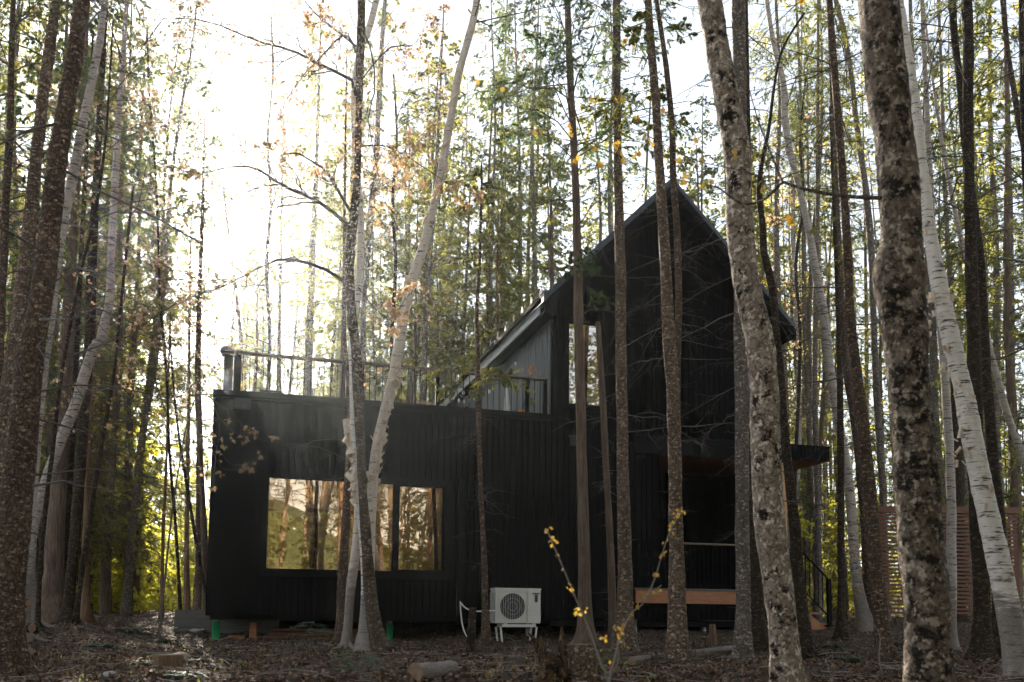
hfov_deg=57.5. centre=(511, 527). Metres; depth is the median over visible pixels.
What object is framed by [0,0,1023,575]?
sky
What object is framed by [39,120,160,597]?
cedar tree
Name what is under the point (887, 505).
cedar tree
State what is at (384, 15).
background spruce
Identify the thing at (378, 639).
maple tree
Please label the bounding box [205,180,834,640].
black house
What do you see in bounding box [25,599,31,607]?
split log
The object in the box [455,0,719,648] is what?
cedar tree
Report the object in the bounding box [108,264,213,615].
cedar tree
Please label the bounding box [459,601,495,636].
white hose
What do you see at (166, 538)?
cedar bush
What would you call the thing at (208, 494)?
young cedar
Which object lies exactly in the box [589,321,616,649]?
dead snag
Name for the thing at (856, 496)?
spruce tree
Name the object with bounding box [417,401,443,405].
lounge chair
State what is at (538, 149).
spruce tree
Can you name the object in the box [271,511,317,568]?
young cedar
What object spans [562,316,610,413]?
window
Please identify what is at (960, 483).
dead snag
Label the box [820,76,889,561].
spruce tree
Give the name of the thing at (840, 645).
fern
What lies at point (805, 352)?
spruce tree
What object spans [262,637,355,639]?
stored plank
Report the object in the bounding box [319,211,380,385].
birch tree
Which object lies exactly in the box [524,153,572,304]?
cedar tree
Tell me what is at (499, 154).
cedar tree
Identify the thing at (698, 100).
spruce tree
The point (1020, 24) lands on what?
spruce tree
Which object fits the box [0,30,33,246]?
birch tree
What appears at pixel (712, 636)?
post
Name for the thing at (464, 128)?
spruce tree
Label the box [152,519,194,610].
cedar bush
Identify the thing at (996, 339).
spruce tree
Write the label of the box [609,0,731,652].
spruce tree
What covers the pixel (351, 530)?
young cedar
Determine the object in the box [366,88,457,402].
spruce tree
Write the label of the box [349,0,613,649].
birch tree
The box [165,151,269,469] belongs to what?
birch tree
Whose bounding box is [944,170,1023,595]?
cedar tree
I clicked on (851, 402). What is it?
spruce tree
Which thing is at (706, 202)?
cedar tree
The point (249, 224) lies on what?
spruce tree
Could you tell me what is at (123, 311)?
spruce tree
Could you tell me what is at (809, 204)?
spruce tree
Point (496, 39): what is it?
spruce tree
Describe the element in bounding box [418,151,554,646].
cedar tree
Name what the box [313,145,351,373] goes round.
spruce tree
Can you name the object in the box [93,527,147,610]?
cedar bush
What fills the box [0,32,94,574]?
cedar tree
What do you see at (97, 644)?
fern
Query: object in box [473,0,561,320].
spruce tree
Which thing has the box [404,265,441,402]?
cedar tree
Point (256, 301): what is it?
cedar tree
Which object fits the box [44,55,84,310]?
spruce tree
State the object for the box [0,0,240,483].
spruce tree
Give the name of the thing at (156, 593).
young cedar
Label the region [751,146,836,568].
cedar tree
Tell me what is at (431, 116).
spruce tree
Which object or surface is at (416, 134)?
cedar tree
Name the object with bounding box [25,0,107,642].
birch tree
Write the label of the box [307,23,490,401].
maple sapling
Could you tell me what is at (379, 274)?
spruce tree
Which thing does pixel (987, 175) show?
spruce tree
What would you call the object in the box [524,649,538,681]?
maple sapling
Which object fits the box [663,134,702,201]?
cedar tree
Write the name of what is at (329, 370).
cedar tree
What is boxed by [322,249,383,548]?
cedar tree
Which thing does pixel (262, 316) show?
cedar tree
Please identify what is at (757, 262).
cedar tree
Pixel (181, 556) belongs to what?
cedar bush
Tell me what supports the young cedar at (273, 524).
on the ground
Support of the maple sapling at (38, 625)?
on the ground
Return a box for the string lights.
[244,356,517,402]
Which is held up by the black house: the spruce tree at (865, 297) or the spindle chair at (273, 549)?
the spindle chair at (273, 549)
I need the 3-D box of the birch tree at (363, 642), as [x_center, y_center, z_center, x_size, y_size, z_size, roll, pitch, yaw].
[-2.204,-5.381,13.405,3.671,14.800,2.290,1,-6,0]
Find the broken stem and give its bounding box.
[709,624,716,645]
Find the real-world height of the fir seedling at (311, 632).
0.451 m
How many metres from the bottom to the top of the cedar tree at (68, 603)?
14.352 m
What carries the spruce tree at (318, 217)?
on the ground
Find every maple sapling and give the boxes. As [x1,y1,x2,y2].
[0,0,272,634]
[9,109,262,626]
[35,20,310,609]
[158,394,279,640]
[160,0,369,561]
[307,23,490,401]
[485,668,493,681]
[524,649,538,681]
[544,508,685,681]
[752,38,873,556]
[823,521,848,619]
[843,542,882,674]
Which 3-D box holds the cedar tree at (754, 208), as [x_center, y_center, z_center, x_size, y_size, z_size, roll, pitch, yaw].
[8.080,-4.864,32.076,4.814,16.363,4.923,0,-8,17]
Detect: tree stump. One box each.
[152,654,183,669]
[466,607,475,651]
[569,644,597,681]
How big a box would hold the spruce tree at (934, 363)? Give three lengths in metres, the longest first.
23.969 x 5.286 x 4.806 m
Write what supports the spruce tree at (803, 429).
on the ground
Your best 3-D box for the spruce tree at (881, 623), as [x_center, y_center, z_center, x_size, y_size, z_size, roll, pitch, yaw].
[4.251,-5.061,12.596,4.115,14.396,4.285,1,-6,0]
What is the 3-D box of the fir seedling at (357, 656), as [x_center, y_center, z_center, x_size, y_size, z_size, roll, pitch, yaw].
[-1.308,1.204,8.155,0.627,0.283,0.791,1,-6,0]
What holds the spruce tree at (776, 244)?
on the ground
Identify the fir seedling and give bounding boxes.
[283,621,337,650]
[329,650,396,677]
[567,649,640,671]
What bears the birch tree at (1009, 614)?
on the ground
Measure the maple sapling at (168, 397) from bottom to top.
13.193 m
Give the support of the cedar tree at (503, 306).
on the ground
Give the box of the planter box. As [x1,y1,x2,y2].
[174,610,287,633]
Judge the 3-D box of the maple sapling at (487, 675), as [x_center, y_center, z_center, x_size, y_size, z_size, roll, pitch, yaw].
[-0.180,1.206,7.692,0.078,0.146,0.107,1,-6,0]
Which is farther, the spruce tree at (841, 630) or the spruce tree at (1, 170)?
the spruce tree at (1, 170)
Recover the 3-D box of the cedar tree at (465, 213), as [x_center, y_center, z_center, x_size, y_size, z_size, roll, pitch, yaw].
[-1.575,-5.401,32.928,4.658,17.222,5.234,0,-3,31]
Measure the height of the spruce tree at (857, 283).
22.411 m
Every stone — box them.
[102,671,116,676]
[173,652,190,662]
[189,628,201,632]
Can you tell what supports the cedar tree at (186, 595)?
on the ground
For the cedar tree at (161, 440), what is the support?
on the ground
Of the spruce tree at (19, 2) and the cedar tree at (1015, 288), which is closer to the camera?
the spruce tree at (19, 2)
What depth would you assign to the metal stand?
17.11 m
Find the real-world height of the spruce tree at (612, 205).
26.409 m
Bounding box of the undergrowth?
[1,612,969,681]
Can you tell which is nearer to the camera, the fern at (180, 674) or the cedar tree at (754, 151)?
the fern at (180, 674)
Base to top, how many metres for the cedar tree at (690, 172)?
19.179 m
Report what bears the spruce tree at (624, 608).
on the ground
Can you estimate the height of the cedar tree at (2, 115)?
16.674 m
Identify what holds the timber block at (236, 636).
on the ground
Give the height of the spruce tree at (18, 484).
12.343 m
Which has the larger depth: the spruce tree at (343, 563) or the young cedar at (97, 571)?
the young cedar at (97, 571)
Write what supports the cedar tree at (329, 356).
on the ground
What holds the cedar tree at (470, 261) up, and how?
on the ground
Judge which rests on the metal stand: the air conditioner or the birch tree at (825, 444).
the air conditioner
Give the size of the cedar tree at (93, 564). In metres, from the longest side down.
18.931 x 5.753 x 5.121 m
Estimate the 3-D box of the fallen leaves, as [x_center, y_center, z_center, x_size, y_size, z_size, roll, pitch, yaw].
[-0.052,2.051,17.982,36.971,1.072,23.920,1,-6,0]
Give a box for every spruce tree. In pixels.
[0,0,50,266]
[0,0,67,432]
[0,0,162,384]
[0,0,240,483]
[0,0,287,675]
[0,26,20,349]
[41,148,141,461]
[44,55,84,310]
[66,24,153,572]
[80,46,176,609]
[82,0,225,614]
[123,76,278,609]
[190,165,276,482]
[274,48,397,646]
[281,212,329,540]
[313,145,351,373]
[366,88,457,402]
[366,188,390,392]
[393,60,465,403]
[405,101,480,374]
[407,77,479,387]
[418,118,466,388]
[426,126,467,352]
[442,0,546,378]
[452,0,541,347]
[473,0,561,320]
[480,0,572,315]
[485,24,566,349]
[507,165,545,302]
[533,0,706,651]
[561,0,749,661]
[570,0,649,252]
[585,95,637,240]
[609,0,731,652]
[612,0,870,660]
[613,44,669,211]
[677,0,987,664]
[685,92,724,229]
[698,125,767,290]
[704,146,725,218]
[748,0,852,553]
[750,114,790,313]
[752,162,791,443]
[754,27,848,603]
[760,0,863,614]
[771,1,873,595]
[771,3,851,560]
[772,0,865,620]
[774,46,833,611]
[775,0,892,616]
[781,166,820,547]
[782,0,957,621]
[788,193,824,579]
[789,68,892,616]
[789,106,880,640]
[792,143,857,602]
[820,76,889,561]
[820,318,848,510]
[824,0,1021,657]
[828,187,892,547]
[844,423,856,608]
[856,0,1023,564]
[857,0,1023,456]
[915,0,1003,619]
[927,98,963,377]
[931,95,963,467]
[932,22,1022,434]
[934,0,1021,331]
[934,0,1023,566]
[950,17,1023,552]
[989,116,1023,442]
[1002,189,1023,439]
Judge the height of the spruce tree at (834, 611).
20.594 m
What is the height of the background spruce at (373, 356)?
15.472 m
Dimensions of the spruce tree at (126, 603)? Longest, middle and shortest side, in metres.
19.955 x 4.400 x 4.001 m
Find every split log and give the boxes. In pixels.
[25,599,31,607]
[26,623,35,632]
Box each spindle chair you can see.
[267,547,283,568]
[296,547,321,568]
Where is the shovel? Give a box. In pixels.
[518,366,535,411]
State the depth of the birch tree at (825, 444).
36.12 m
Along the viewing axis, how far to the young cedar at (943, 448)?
29.26 m
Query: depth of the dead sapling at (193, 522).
18.64 m
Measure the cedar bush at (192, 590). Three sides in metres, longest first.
5.208 x 3.183 x 2.864 m
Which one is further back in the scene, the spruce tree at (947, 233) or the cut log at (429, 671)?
the spruce tree at (947, 233)
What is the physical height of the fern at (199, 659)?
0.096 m
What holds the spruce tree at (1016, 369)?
on the ground
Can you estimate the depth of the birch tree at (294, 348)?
42.76 m
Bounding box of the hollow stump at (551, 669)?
[528,626,568,681]
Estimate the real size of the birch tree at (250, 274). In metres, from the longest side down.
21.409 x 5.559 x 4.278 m
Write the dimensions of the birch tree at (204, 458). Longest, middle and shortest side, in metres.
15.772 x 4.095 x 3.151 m
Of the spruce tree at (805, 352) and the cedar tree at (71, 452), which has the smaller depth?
the cedar tree at (71, 452)
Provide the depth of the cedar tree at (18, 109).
18.62 m
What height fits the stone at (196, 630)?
0.102 m
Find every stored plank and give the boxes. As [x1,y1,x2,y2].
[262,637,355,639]
[265,635,356,636]
[268,633,356,634]
[270,631,357,632]
[273,628,385,630]
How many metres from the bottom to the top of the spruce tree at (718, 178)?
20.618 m
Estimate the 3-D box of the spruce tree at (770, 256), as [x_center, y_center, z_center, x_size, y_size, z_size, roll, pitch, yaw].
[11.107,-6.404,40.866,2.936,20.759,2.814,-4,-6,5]
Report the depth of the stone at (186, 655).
9.90 m
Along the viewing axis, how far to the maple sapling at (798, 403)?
26.68 m
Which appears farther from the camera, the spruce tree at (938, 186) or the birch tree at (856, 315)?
the spruce tree at (938, 186)
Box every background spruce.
[178,180,289,421]
[250,102,322,561]
[255,5,356,568]
[281,81,398,548]
[309,0,421,569]
[326,202,409,401]
[370,172,461,403]
[378,4,492,401]
[438,192,539,391]
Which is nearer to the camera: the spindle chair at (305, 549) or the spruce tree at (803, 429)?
the spindle chair at (305, 549)
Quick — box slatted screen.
[878,506,1019,613]
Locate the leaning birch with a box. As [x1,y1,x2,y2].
[924,3,1023,474]
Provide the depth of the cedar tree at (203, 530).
20.06 m
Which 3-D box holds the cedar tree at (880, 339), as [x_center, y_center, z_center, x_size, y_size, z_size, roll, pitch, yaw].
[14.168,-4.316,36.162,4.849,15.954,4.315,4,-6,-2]
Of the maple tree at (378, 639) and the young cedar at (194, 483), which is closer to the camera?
the maple tree at (378, 639)
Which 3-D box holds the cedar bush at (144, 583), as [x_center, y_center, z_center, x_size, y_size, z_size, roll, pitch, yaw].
[-13.140,1.408,31.472,2.831,5.149,3.147,-4,-8,33]
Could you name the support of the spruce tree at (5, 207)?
on the ground
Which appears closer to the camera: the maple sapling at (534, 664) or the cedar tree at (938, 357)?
the maple sapling at (534, 664)
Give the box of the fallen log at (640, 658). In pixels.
[627,645,731,665]
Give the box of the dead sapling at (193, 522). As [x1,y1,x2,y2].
[135,319,209,602]
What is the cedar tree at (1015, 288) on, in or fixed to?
on the ground
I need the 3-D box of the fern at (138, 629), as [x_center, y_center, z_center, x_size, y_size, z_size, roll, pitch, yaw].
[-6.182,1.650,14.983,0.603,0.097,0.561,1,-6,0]
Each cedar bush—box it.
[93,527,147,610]
[98,503,167,611]
[99,516,183,606]
[141,521,192,610]
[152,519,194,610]
[156,532,192,607]
[164,509,208,607]
[166,512,192,598]
[318,521,352,569]
[799,512,828,611]
[850,532,903,606]
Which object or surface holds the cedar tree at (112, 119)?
on the ground
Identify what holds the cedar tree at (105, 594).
on the ground
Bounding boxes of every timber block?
[228,635,245,638]
[249,623,257,639]
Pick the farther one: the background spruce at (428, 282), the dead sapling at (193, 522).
the background spruce at (428, 282)
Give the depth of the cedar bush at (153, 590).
32.71 m
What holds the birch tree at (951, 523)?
on the ground
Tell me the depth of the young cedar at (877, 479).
31.68 m
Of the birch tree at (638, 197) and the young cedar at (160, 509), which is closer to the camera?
the birch tree at (638, 197)
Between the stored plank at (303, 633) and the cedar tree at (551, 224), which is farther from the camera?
the cedar tree at (551, 224)
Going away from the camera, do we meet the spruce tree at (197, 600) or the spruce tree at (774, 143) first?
the spruce tree at (197, 600)
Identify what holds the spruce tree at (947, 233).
on the ground
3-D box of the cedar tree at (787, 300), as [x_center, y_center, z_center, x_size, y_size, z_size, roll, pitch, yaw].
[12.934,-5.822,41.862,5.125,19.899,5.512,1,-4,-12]
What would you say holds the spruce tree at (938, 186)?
on the ground
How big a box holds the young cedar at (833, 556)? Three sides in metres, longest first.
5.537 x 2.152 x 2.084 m
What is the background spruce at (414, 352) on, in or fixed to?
on the ground
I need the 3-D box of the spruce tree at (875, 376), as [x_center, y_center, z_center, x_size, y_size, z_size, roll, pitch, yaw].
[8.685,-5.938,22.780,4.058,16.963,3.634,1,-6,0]
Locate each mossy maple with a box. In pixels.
[475,0,956,681]
[697,0,807,681]
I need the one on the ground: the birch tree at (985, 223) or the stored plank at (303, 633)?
the birch tree at (985, 223)
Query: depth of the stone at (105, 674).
7.57 m
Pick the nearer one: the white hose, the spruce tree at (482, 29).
the white hose
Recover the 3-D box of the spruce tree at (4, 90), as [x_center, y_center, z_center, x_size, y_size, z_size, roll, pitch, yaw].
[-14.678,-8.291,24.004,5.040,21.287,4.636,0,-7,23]
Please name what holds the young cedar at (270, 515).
on the ground
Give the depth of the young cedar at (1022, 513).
30.99 m
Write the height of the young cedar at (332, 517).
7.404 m
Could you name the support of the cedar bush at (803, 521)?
on the ground
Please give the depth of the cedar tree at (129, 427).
28.69 m
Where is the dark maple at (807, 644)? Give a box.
[658,12,849,658]
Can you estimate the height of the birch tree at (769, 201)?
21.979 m
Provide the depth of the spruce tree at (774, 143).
39.67 m
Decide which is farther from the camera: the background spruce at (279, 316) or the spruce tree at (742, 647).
the background spruce at (279, 316)
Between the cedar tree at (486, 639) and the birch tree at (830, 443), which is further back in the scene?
the birch tree at (830, 443)
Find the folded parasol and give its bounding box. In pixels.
[504,388,509,410]
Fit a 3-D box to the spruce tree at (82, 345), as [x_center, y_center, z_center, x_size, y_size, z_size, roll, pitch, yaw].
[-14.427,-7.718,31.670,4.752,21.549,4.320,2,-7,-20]
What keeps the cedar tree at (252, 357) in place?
on the ground
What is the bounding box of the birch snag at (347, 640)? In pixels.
[334,417,359,649]
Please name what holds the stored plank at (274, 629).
on the stored plank at (302, 632)
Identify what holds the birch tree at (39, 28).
on the ground
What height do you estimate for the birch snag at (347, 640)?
3.462 m
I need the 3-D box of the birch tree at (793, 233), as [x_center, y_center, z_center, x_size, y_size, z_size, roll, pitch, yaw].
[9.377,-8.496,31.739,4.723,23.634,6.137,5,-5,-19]
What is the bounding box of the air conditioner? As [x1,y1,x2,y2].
[490,588,540,622]
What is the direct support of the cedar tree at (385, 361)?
on the ground
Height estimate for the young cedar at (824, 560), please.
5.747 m
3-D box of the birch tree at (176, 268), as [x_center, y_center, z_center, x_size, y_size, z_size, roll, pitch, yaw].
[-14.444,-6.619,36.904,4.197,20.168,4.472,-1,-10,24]
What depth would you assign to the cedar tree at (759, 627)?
13.93 m
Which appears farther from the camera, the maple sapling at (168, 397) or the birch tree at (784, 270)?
the birch tree at (784, 270)
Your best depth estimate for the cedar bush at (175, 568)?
37.88 m
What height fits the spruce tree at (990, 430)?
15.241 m
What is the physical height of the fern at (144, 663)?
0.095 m
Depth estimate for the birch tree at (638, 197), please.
38.79 m
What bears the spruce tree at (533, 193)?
on the ground
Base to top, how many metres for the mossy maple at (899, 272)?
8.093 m
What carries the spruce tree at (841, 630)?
on the ground
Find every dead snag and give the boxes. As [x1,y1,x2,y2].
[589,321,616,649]
[951,380,970,622]
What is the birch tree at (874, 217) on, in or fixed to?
on the ground
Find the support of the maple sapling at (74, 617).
on the ground
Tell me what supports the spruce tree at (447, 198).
on the ground
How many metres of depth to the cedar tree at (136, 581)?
30.92 m
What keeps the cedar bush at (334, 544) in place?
on the ground
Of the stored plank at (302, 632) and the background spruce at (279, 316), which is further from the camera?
the background spruce at (279, 316)
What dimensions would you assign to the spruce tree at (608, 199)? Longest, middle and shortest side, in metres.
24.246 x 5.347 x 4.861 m
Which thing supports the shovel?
on the black house
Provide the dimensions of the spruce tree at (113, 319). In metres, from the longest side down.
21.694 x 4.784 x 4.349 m
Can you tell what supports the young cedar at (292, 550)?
on the ground
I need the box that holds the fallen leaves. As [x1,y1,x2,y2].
[0,611,1023,681]
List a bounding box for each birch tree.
[0,2,58,287]
[0,9,57,379]
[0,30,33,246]
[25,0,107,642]
[31,0,205,627]
[119,134,221,609]
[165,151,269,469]
[190,396,211,544]
[195,174,291,482]
[245,149,326,394]
[296,0,413,651]
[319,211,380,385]
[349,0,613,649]
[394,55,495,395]
[631,185,646,203]
[724,0,873,632]
[751,0,858,499]
[751,112,828,485]
[764,163,828,479]
[764,167,818,442]
[789,141,880,615]
[818,72,950,461]
[818,233,876,538]
[842,0,1018,650]
[844,130,944,616]
[900,0,1023,678]
[937,70,1023,489]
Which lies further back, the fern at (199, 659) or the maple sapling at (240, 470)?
the maple sapling at (240, 470)
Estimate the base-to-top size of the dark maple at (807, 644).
9.652 m
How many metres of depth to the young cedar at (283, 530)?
32.67 m
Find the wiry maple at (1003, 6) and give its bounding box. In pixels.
[875,0,1023,398]
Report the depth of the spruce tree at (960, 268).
42.57 m
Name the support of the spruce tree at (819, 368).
on the ground
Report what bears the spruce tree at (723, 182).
on the ground
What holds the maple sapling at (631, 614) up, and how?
on the ground
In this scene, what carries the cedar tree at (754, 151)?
on the ground
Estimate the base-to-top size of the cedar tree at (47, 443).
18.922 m
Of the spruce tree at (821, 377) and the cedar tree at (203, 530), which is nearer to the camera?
the cedar tree at (203, 530)
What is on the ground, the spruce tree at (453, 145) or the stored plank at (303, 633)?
the spruce tree at (453, 145)
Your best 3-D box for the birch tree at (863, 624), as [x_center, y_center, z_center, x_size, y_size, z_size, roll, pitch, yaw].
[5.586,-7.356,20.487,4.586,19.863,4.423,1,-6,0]
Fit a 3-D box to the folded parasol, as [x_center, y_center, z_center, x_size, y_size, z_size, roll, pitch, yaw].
[-0.115,-2.510,18.885,0.168,0.956,0.184,4,-7,-34]
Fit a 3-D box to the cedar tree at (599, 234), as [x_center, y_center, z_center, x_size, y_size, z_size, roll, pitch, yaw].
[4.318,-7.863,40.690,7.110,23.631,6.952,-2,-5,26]
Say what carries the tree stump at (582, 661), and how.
on the ground
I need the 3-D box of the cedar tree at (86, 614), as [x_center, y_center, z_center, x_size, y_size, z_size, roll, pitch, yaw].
[-8.573,-3.923,19.063,3.859,12.106,3.586,1,-6,0]
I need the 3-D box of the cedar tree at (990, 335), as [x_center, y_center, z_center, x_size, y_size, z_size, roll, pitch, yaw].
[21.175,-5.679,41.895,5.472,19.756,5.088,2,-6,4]
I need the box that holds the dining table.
[266,562,337,567]
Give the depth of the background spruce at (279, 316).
32.99 m
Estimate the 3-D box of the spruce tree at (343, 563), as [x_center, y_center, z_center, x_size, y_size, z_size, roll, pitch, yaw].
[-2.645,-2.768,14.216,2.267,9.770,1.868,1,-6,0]
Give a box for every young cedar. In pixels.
[39,349,119,605]
[70,374,144,612]
[78,293,194,611]
[83,373,156,611]
[113,437,175,609]
[149,458,177,553]
[156,438,195,590]
[166,465,195,609]
[171,440,210,607]
[268,392,302,568]
[268,510,284,561]
[268,510,292,561]
[268,511,288,568]
[268,511,299,568]
[269,512,324,569]
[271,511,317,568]
[282,512,338,569]
[294,515,337,568]
[331,513,353,569]
[333,517,353,568]
[810,475,861,615]
[814,434,861,621]
[824,417,904,617]
[900,447,971,607]
[990,420,1023,614]
[1000,419,1023,607]
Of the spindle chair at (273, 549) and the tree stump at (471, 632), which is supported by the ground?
the tree stump at (471, 632)
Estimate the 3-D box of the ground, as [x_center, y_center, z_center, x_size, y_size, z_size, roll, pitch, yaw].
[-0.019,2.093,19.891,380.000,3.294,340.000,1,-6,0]
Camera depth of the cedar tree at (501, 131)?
34.59 m
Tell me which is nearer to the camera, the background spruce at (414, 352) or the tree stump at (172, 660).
the tree stump at (172, 660)
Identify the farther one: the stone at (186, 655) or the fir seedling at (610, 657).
the stone at (186, 655)
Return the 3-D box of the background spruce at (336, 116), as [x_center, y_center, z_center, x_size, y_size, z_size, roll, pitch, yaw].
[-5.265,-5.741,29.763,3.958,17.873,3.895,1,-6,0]
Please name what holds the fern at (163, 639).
on the ground
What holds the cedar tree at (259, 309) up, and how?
on the ground
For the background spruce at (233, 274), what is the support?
on the ground
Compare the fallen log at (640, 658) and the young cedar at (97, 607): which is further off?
the young cedar at (97, 607)
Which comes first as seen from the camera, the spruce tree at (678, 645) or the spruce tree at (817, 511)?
the spruce tree at (678, 645)
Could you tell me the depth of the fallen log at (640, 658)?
13.19 m
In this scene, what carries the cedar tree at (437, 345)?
on the ground
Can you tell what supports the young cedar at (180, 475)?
on the ground
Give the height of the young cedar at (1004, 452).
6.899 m
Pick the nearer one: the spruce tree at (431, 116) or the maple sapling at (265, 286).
the maple sapling at (265, 286)
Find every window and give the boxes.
[257,471,451,579]
[268,507,353,568]
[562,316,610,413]
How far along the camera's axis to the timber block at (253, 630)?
16.59 m
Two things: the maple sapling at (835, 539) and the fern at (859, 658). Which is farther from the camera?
the maple sapling at (835, 539)
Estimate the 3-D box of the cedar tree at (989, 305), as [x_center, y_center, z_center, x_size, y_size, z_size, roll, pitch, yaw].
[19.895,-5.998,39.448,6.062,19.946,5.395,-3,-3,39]
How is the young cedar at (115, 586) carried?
on the ground
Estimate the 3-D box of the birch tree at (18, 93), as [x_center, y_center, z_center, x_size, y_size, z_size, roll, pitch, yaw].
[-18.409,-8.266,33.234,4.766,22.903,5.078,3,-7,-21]
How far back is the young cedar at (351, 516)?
32.16 m
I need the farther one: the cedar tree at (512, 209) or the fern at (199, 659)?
the cedar tree at (512, 209)
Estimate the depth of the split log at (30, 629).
9.78 m
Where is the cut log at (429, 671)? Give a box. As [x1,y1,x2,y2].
[407,660,459,681]
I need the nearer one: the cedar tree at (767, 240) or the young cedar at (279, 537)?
the young cedar at (279, 537)
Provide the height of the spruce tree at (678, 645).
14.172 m
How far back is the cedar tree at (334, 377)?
34.04 m
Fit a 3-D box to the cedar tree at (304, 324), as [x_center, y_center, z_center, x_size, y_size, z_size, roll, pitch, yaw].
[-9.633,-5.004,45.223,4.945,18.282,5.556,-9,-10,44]
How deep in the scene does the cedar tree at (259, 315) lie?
40.27 m
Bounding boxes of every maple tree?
[116,0,483,652]
[871,0,1023,660]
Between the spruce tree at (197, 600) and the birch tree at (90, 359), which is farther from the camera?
the spruce tree at (197, 600)
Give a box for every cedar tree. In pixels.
[0,0,99,561]
[0,0,208,621]
[0,1,188,623]
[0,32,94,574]
[0,37,118,580]
[5,0,160,573]
[26,12,149,574]
[28,45,177,624]
[39,32,153,576]
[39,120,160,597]
[41,0,195,614]
[41,58,178,611]
[71,35,210,612]
[71,44,212,611]
[102,185,168,583]
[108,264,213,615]
[118,171,244,609]
[189,218,301,567]
[197,415,207,609]
[204,263,286,522]
[235,253,302,568]
[241,269,282,555]
[245,327,260,388]
[265,342,286,388]
[270,253,329,550]
[275,40,396,569]
[283,203,358,568]
[291,292,348,569]
[302,265,376,563]
[312,230,383,569]
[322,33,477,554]
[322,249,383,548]
[338,105,438,530]
[349,297,412,545]
[402,161,457,400]
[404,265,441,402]
[407,241,461,398]
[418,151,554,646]
[422,194,482,396]
[427,139,502,404]
[440,67,524,394]
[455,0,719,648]
[460,141,529,352]
[460,156,527,380]
[480,283,515,354]
[481,79,569,319]
[510,80,591,319]
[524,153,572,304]
[561,92,624,257]
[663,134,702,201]
[676,146,718,225]
[690,174,720,215]
[695,0,799,653]
[713,115,823,535]
[718,171,811,530]
[721,163,812,582]
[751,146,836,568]
[754,198,810,569]
[769,188,834,578]
[790,190,872,609]
[821,219,897,584]
[826,65,1023,582]
[875,349,950,598]
[878,442,899,590]
[896,235,950,563]
[927,0,1023,618]
[941,157,1023,535]
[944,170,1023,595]
[952,193,1022,532]
[1002,164,1023,538]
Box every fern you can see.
[85,643,118,648]
[113,628,144,632]
[117,660,153,665]
[145,638,180,642]
[153,670,208,680]
[183,658,212,663]
[815,644,845,646]
[839,657,866,662]
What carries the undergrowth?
on the ground
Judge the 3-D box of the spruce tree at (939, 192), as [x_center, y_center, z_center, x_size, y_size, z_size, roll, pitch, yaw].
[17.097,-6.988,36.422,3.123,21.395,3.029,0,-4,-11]
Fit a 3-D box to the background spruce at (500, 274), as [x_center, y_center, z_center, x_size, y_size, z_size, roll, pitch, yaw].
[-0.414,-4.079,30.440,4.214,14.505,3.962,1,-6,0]
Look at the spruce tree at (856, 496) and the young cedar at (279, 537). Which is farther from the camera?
the spruce tree at (856, 496)
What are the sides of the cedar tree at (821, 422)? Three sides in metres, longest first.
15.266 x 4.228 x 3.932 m
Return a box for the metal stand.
[495,623,537,640]
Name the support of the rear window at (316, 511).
in the black house
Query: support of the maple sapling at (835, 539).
on the ground
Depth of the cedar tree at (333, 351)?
35.70 m
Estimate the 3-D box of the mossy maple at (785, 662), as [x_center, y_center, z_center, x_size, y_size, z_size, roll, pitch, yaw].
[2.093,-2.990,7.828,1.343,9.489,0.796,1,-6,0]
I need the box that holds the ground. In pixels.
[9,608,1023,681]
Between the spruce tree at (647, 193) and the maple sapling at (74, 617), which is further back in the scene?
the spruce tree at (647, 193)
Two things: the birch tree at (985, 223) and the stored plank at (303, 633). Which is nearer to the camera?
the stored plank at (303, 633)
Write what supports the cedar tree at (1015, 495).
on the ground
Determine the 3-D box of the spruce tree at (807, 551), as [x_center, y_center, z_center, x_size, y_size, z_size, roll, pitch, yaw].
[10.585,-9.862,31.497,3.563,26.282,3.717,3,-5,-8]
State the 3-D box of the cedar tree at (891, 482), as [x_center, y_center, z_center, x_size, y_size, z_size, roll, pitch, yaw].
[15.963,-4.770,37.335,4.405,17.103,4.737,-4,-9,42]
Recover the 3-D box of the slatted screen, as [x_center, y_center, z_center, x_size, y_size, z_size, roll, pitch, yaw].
[9.149,0.704,19.552,2.975,2.300,0.140,1,-6,0]
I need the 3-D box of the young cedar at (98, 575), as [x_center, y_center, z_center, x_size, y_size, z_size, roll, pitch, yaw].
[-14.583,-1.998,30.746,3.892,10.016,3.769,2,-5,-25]
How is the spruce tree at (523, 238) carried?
on the ground
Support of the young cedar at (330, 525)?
on the ground
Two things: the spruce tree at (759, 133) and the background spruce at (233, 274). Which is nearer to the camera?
the background spruce at (233, 274)
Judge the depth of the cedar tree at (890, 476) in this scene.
33.28 m
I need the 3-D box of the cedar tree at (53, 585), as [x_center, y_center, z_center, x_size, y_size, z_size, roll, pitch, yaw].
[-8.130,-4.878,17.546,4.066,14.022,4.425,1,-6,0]
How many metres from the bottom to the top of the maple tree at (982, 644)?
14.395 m
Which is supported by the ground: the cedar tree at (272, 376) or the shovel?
the cedar tree at (272, 376)
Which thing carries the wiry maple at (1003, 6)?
on the ground
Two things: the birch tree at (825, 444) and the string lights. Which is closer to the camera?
the string lights

